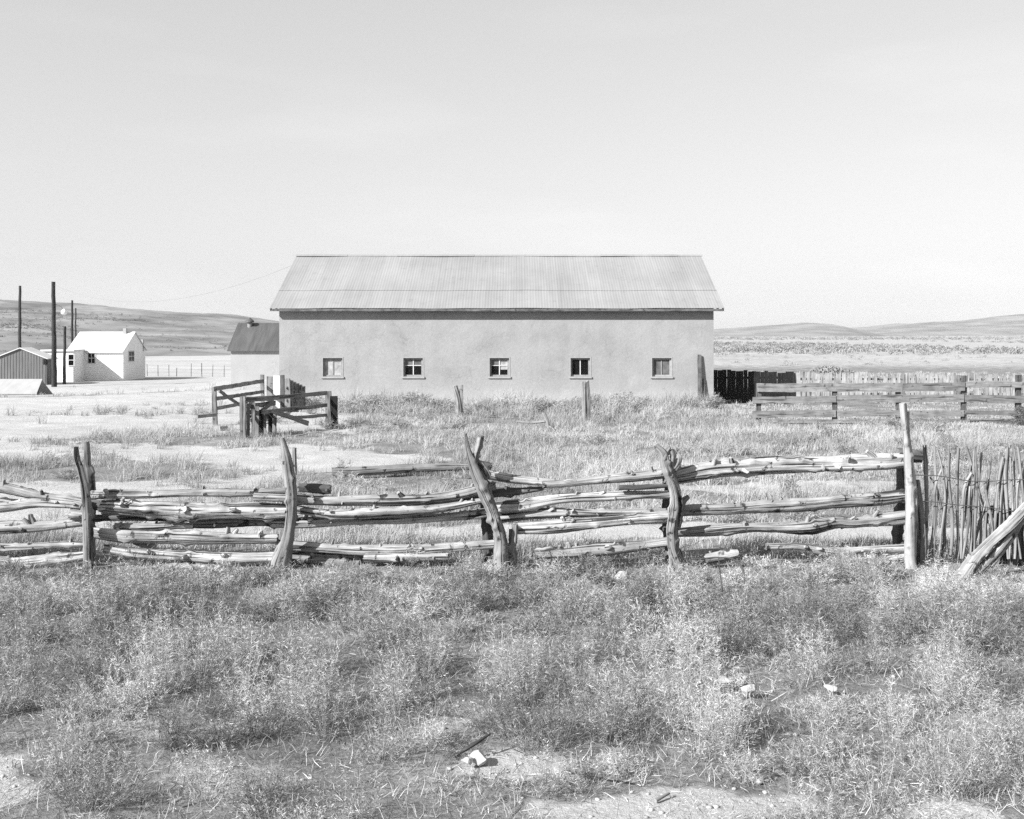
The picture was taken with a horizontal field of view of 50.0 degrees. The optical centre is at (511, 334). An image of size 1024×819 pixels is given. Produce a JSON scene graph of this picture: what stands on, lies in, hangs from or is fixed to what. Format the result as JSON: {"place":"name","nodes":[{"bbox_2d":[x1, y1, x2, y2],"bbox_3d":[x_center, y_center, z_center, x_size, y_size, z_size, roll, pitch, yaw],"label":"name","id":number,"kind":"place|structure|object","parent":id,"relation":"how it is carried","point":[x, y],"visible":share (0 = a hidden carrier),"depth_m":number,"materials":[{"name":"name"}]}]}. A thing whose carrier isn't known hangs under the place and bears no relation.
{"place":"outdoors","nodes":[
{"label":"outdoors","id":0,"kind":"place"},
{"bbox_2d":[0,300,278,355],"bbox_3d":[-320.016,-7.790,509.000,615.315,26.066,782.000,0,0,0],"label":"hill","id":1,"kind":"structure","parent":0,"point":[169,327],"depth_m":340.92,"materials":[{"name":"grey plant"}]},
{"bbox_2d":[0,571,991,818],"bbox_3d":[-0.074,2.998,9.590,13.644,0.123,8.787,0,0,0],"label":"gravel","id":2,"kind":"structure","parent":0,"point":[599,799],"depth_m":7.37,"materials":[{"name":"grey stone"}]},
{"bbox_2d":[0,336,1023,818],"bbox_3d":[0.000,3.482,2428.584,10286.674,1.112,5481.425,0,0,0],"label":"ground","id":3,"kind":"structure","parent":0,"point":[22,426],"depth_m":9.65,"materials":[{"name":"grey plant"}]},
{"bbox_2d":[18,286,21,347],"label":"utility pole","id":4,"kind":"object","parent":3,"relation":"on","point":[19,321],"visible":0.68,"depth_m":103.90,"materials":[{"name":"grey wood"}]},
{"bbox_2d":[0,379,52,394],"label":"cellar","id":5,"kind":"object","parent":3,"relation":"on","point":[22,386],"visible":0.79,"depth_m":68.59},
{"bbox_2d":[0,347,58,384],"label":"garage","id":6,"kind":"structure","parent":3,"relation":"on","point":[26,363],"depth_m":87.00,"materials":[{"name":"metal"}]},
{"bbox_2d":[51,282,66,386],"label":"utility pole","id":7,"kind":"object","parent":3,"relation":"on","point":[54,352],"visible":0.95,"depth_m":83.87,"materials":[{"name":"black wood"}]},
{"bbox_2d":[55,267,286,301],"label":"power line","id":8,"kind":"object","parent":7,"relation":"attached to","point":[186,297],"visible":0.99,"depth_m":61.99,"materials":[{"name":"black metal"}]},
{"bbox_2d":[63,326,65,383],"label":"utility pole","id":9,"kind":"object","parent":3,"relation":"on","point":[64,356],"visible":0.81,"depth_m":87.90,"materials":[{"name":"black wood"}]},
{"bbox_2d":[71,300,73,342],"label":"utility pole","id":10,"kind":"object","parent":3,"relation":"on","point":[72,317],"visible":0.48,"depth_m":111.90,"materials":[{"name":"grey wood"}]},
{"bbox_2d":[75,308,76,337],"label":"utility pole","id":11,"kind":"object","parent":3,"relation":"on","point":[75,323],"visible":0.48,"depth_m":123.92,"materials":[{"name":"grey wood"}]},
{"bbox_2d":[40,328,146,381],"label":"house","id":12,"kind":"structure","parent":3,"relation":"on","point":[105,356],"depth_m":94.30,"materials":[{"name":"white paint"}]},
{"bbox_2d":[68,354,74,365],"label":"window","id":13,"kind":"structure","parent":12,"relation":"in","point":[71,357],"depth_m":91.88,"materials":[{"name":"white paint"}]},
{"bbox_2d":[87,353,95,363],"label":"window","id":14,"kind":"structure","parent":12,"relation":"in","point":[91,357],"depth_m":94.26,"materials":[{"name":"black glass"}]},
{"bbox_2d":[128,351,134,361],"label":"window","id":15,"kind":"structure","parent":12,"relation":"in","point":[131,354],"depth_m":96.24,"materials":[{"name":"grey glass"}]},
{"bbox_2d":[171,797,181,803],"bbox_3d":[-2.144,2.983,7.024,0.027,0.030,0.072,0,0,36],"label":"stick","id":16,"kind":"object","parent":3,"relation":"on","point":[177,800],"visible":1,"depth_m":7.01,"materials":[{"name":"grey wood"}]},
{"bbox_2d":[147,363,230,376],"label":"wire fence","id":17,"kind":"object","parent":3,"relation":"on","point":[212,369],"visible":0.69,"depth_m":103.46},
{"bbox_2d":[220,426,227,430],"bbox_3d":[-8.712,2.848,33.208,0.217,0.143,0.120,0,0,-7],"label":"wood block","id":18,"kind":"object","parent":3,"relation":"on","point":[225,428],"depth_m":33.15,"materials":[{"name":"grey wood"}]},
{"bbox_2d":[212,375,264,424],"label":"wooden gate","id":19,"kind":"structure","parent":3,"relation":"on","point":[215,399],"depth_m":38.41,"materials":[{"name":"grey wood"}]},
{"bbox_2d":[197,413,216,417],"bbox_3d":[-9.966,2.658,35.852,0.050,0.132,0.697,0,0,43],"label":"plank","id":20,"kind":"object","parent":19,"relation":"attached to","point":[207,415],"visible":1,"depth_m":35.81,"materials":[{"name":"grey wood"}]},
{"bbox_2d":[227,318,278,382],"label":"shed","id":21,"kind":"structure","parent":3,"relation":"on","point":[253,348],"depth_m":80.00,"materials":[{"name":"paint"}]},
{"bbox_2d":[271,361,278,375],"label":"door","id":22,"kind":"structure","parent":21,"relation":"in","point":[274,364],"depth_m":79.96,"materials":[{"name":"metal"}]},
{"bbox_2d":[246,396,276,436],"bbox_3d":[-7.456,2.474,32.780,0.320,1.282,1.689,0,0,24],"label":"feed rack","id":23,"kind":"object","parent":3,"relation":"on","point":[256,418],"visible":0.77,"depth_m":32.64,"materials":[{"name":"grey wood"}]},
{"bbox_2d":[267,376,272,409],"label":"plank","id":24,"kind":"object","parent":3,"relation":"on","point":[269,385],"visible":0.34,"depth_m":43.17,"materials":[{"name":"white wood"}]},
{"bbox_2d":[273,376,280,408],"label":"post","id":25,"kind":"object","parent":3,"relation":"on","point":[276,385],"visible":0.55,"depth_m":42.50,"materials":[{"name":"white paint"}]},
{"bbox_2d":[280,375,284,407],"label":"post","id":26,"kind":"object","parent":3,"relation":"on","point":[282,386],"visible":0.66,"depth_m":42.24,"materials":[{"name":"grey wood"}]},
{"bbox_2d":[240,391,331,437],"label":"wooden gate","id":27,"kind":"structure","parent":3,"relation":"on","point":[244,400],"depth_m":33.57,"materials":[{"name":"grey wood"}]},
{"bbox_2d":[292,447,296,474],"bbox_3d":[-4.649,2.843,23.504,0.128,0.851,0.117,0,0,34],"label":"post","id":28,"kind":"object","parent":3,"relation":"on","point":[294,452],"visible":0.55,"depth_m":23.47,"materials":[{"name":"grey wood"}]},
{"bbox_2d":[285,378,304,411],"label":"wooden hurdle","id":29,"kind":"object","parent":3,"relation":"on","point":[292,387],"visible":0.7,"depth_m":42.22,"materials":[{"name":"grey wood"}]},
{"bbox_2d":[330,396,337,427],"bbox_3d":[-5.719,2.601,35.301,0.259,1.243,0.114,0,0,0],"label":"post","id":30,"kind":"object","parent":3,"relation":"on","point":[334,407],"visible":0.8,"depth_m":35.25,"materials":[{"name":"grey wood"}]},
{"bbox_2d":[331,463,492,477],"bbox_3d":[-2.101,2.884,23.463,3.487,0.239,0.216,0,0,-15],"label":"log","id":31,"kind":"object","parent":3,"relation":"on","point":[389,469],"visible":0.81,"depth_m":23.29,"materials":[{"name":"grey wood"}]},
{"bbox_2d":[452,385,462,418],"bbox_3d":[-1.913,2.536,39.001,0.398,1.493,0.300,0,0,0],"label":"post","id":32,"kind":"object","parent":3,"relation":"on","point":[458,394],"visible":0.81,"depth_m":38.91,"materials":[{"name":"grey wood"}]},
{"bbox_2d":[0,402,926,572],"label":"log fence","id":33,"kind":"object","parent":3,"relation":"on","point":[905,498],"visible":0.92,"depth_m":14.17,"materials":[{"name":"grey wood"}]},
{"bbox_2d":[463,756,472,764],"bbox_3d":[-0.305,2.959,7.627,0.063,0.055,0.074,0,0,35],"label":"rock","id":34,"kind":"object","parent":3,"relation":"on","point":[468,760],"visible":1,"depth_m":7.60,"materials":[{"name":"stone"}]},
{"bbox_2d":[455,732,490,756],"bbox_3d":[-0.270,2.923,7.813,0.293,0.120,0.044,0,0,-31],"label":"stick","id":35,"kind":"object","parent":3,"relation":"on","point":[471,745],"visible":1,"depth_m":7.79,"materials":[{"name":"grey wood"}]},
{"bbox_2d":[470,750,486,765],"bbox_3d":[-0.235,2.964,7.686,0.102,0.096,0.156,0,0,-21],"label":"rock","id":36,"kind":"object","parent":3,"relation":"on","point":[479,758],"visible":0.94,"depth_m":7.65,"materials":[{"name":"stone"}]},
{"bbox_2d":[270,254,723,405],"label":"barn","id":37,"kind":"structure","parent":3,"relation":"on","point":[558,327],"depth_m":46.50,"materials":[{"name":"paint"}]},
{"bbox_2d":[321,357,343,377],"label":"window","id":38,"kind":"structure","parent":37,"relation":"in","point":[331,366],"depth_m":46.63,"materials":[{"name":"white glass"}]},
{"bbox_2d":[402,357,423,377],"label":"window","id":39,"kind":"structure","parent":37,"relation":"in","point":[413,366],"depth_m":46.63,"materials":[{"name":"black glass"}]},
{"bbox_2d":[488,357,510,377],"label":"window","id":40,"kind":"structure","parent":37,"relation":"in","point":[498,366],"depth_m":46.61,"materials":[{"name":"black glass"}]},
{"bbox_2d":[569,357,591,377],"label":"window","id":41,"kind":"structure","parent":37,"relation":"in","point":[579,366],"depth_m":46.63,"materials":[{"name":"black glass"}]},
{"bbox_2d":[650,357,672,377],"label":"window","id":42,"kind":"structure","parent":37,"relation":"in","point":[660,366],"depth_m":46.61,"materials":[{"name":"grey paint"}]},
{"bbox_2d":[0,531,1023,818],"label":"weeds","id":43,"kind":"object","parent":3,"relation":"on","point":[134,599],"visible":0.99,"depth_m":9.38,"materials":[{"name":"grey plant"}]},
{"bbox_2d":[0,308,1023,376],"bbox_3d":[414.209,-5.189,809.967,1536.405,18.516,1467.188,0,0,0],"label":"scrub","id":44,"kind":"object","parent":3,"relation":"on","point":[842,348],"visible":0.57,"depth_m":221.04,"materials":[{"name":"grey plant"}]},
{"bbox_2d":[516,412,555,430],"bbox_3d":[0.775,2.742,34.087,1.345,0.667,0.190,0,0,19],"label":"dead branch","id":45,"kind":"object","parent":3,"relation":"on","point":[546,420],"visible":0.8,"depth_m":33.98,"materials":[{"name":"grey wood"}]},
{"bbox_2d":[581,380,590,420],"bbox_3d":[2.515,2.439,37.196,0.372,1.794,0.328,0,0,0],"label":"post","id":46,"kind":"object","parent":3,"relation":"on","point":[585,398],"visible":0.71,"depth_m":37.10,"materials":[{"name":"grey wood"}]},
{"bbox_2d":[571,769,630,782],"bbox_3d":[0.595,2.967,7.380,0.420,0.030,0.033,0,0,20],"label":"stick","id":47,"kind":"object","parent":3,"relation":"on","point":[590,774],"visible":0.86,"depth_m":7.38,"materials":[{"name":"grey wood"}]},
{"bbox_2d":[614,571,633,581],"bbox_3d":[1.367,3.008,13.505,0.241,0.233,0.255,0,0,24],"label":"rock","id":48,"kind":"object","parent":3,"relation":"on","point":[622,573],"visible":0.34,"depth_m":13.41,"materials":[{"name":"stone"}]},
{"bbox_2d":[654,792,669,802],"bbox_3d":[0.966,2.973,7.050,0.146,0.029,0.022,0,0,-45],"label":"stick","id":49,"kind":"object","parent":3,"relation":"on","point":[661,797],"visible":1,"depth_m":7.04,"materials":[{"name":"grey wood"}]},
{"bbox_2d":[697,355,704,399],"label":"plank","id":50,"kind":"object","parent":3,"relation":"on","point":[701,385],"visible":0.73,"depth_m":46.35,"materials":[{"name":"grey wood"}]},
{"bbox_2d":[693,557,744,595],"bbox_3d":[2.360,2.930,12.402,0.591,0.796,0.230,0,0,0],"label":"dead branch","id":51,"kind":"object","parent":3,"relation":"on","point":[741,567],"visible":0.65,"depth_m":12.49,"materials":[{"name":"grey wood"}]},
{"bbox_2d":[714,675,734,685],"bbox_3d":[1.761,2.895,9.137,0.136,0.074,0.200,0,0,39],"label":"rock","id":52,"kind":"object","parent":3,"relation":"on","point":[721,679],"visible":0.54,"depth_m":9.11,"materials":[{"name":"stone"}]},
{"bbox_2d":[741,684,754,696],"bbox_3d":[1.951,2.940,9.048,0.112,0.106,0.113,0,0,-6],"label":"rock","id":53,"kind":"object","parent":3,"relation":"on","point":[748,688],"visible":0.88,"depth_m":9.02,"materials":[{"name":"stone"}]},
{"bbox_2d":[714,370,795,403],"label":"dark fence","id":54,"kind":"object","parent":3,"relation":"on","point":[731,388],"visible":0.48,"depth_m":47.99,"materials":[{"name":"black wood"}]},
{"bbox_2d":[751,776,762,784],"bbox_3d":[1.642,2.975,7.341,0.074,0.044,0.113,0,0,-6],"label":"rock","id":55,"kind":"object","parent":3,"relation":"on","point":[759,781],"visible":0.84,"depth_m":7.30,"materials":[{"name":"stone"}]},
{"bbox_2d":[823,684,837,691],"bbox_3d":[2.673,2.962,9.209,0.116,0.053,0.071,0,0,18],"label":"rock","id":56,"kind":"object","parent":3,"relation":"on","point":[829,687],"visible":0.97,"depth_m":9.18,"materials":[{"name":"stone"}]},
{"bbox_2d":[752,375,1023,422],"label":"board fence","id":57,"kind":"object","parent":3,"relation":"on","point":[898,397],"visible":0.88,"depth_m":36.98,"materials":[{"name":"grey wood"}]},
{"bbox_2d":[796,372,1023,403],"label":"picket fence","id":58,"kind":"object","parent":3,"relation":"on","point":[847,377],"visible":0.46,"depth_m":47.68,"materials":[{"name":"grey wood"}]},
{"bbox_2d":[916,435,1023,566],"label":"stick fence","id":59,"kind":"object","parent":3,"relation":"on","point":[1004,513],"visible":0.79,"depth_m":14.11,"materials":[{"name":"wood"}]},
{"bbox_2d":[949,502,1023,581],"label":"leaning log","id":60,"kind":"object","parent":3,"relation":"on","point":[1002,537],"visible":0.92,"depth_m":13.37,"materials":[{"name":"grey wood"}]},
{"bbox_2d":[1009,405,1023,425],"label":"shrub","id":61,"kind":"object","parent":3,"relation":"on","point":[1020,421],"visible":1,"depth_m":36.17,"materials":[{"name":"grey plant"}]},
{"bbox_2d":[0,371,1023,565],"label":"grass","id":62,"kind":"structure","parent":0,"point":[508,436],"depth_m":27.64,"materials":[{"name":"grey plant"}]},
{"bbox_2d":[0,0,1023,328],"label":"sky","id":63,"kind":"structure","parent":0,"point":[846,163],"materials":[{"name":"white"}]},
{"bbox_2d":[714,323,906,335],"bbox_3d":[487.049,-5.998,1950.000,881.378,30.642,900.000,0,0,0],"label":"hill","id":64,"kind":"structure","parent":0,"point":[807,329],"depth_m":1753.27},
{"bbox_2d":[852,314,1023,335],"bbox_3d":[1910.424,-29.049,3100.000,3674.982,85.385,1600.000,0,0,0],"label":"hill","id":65,"kind":"structure","parent":0,"point":[1009,325],"depth_m":2762.32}
]}

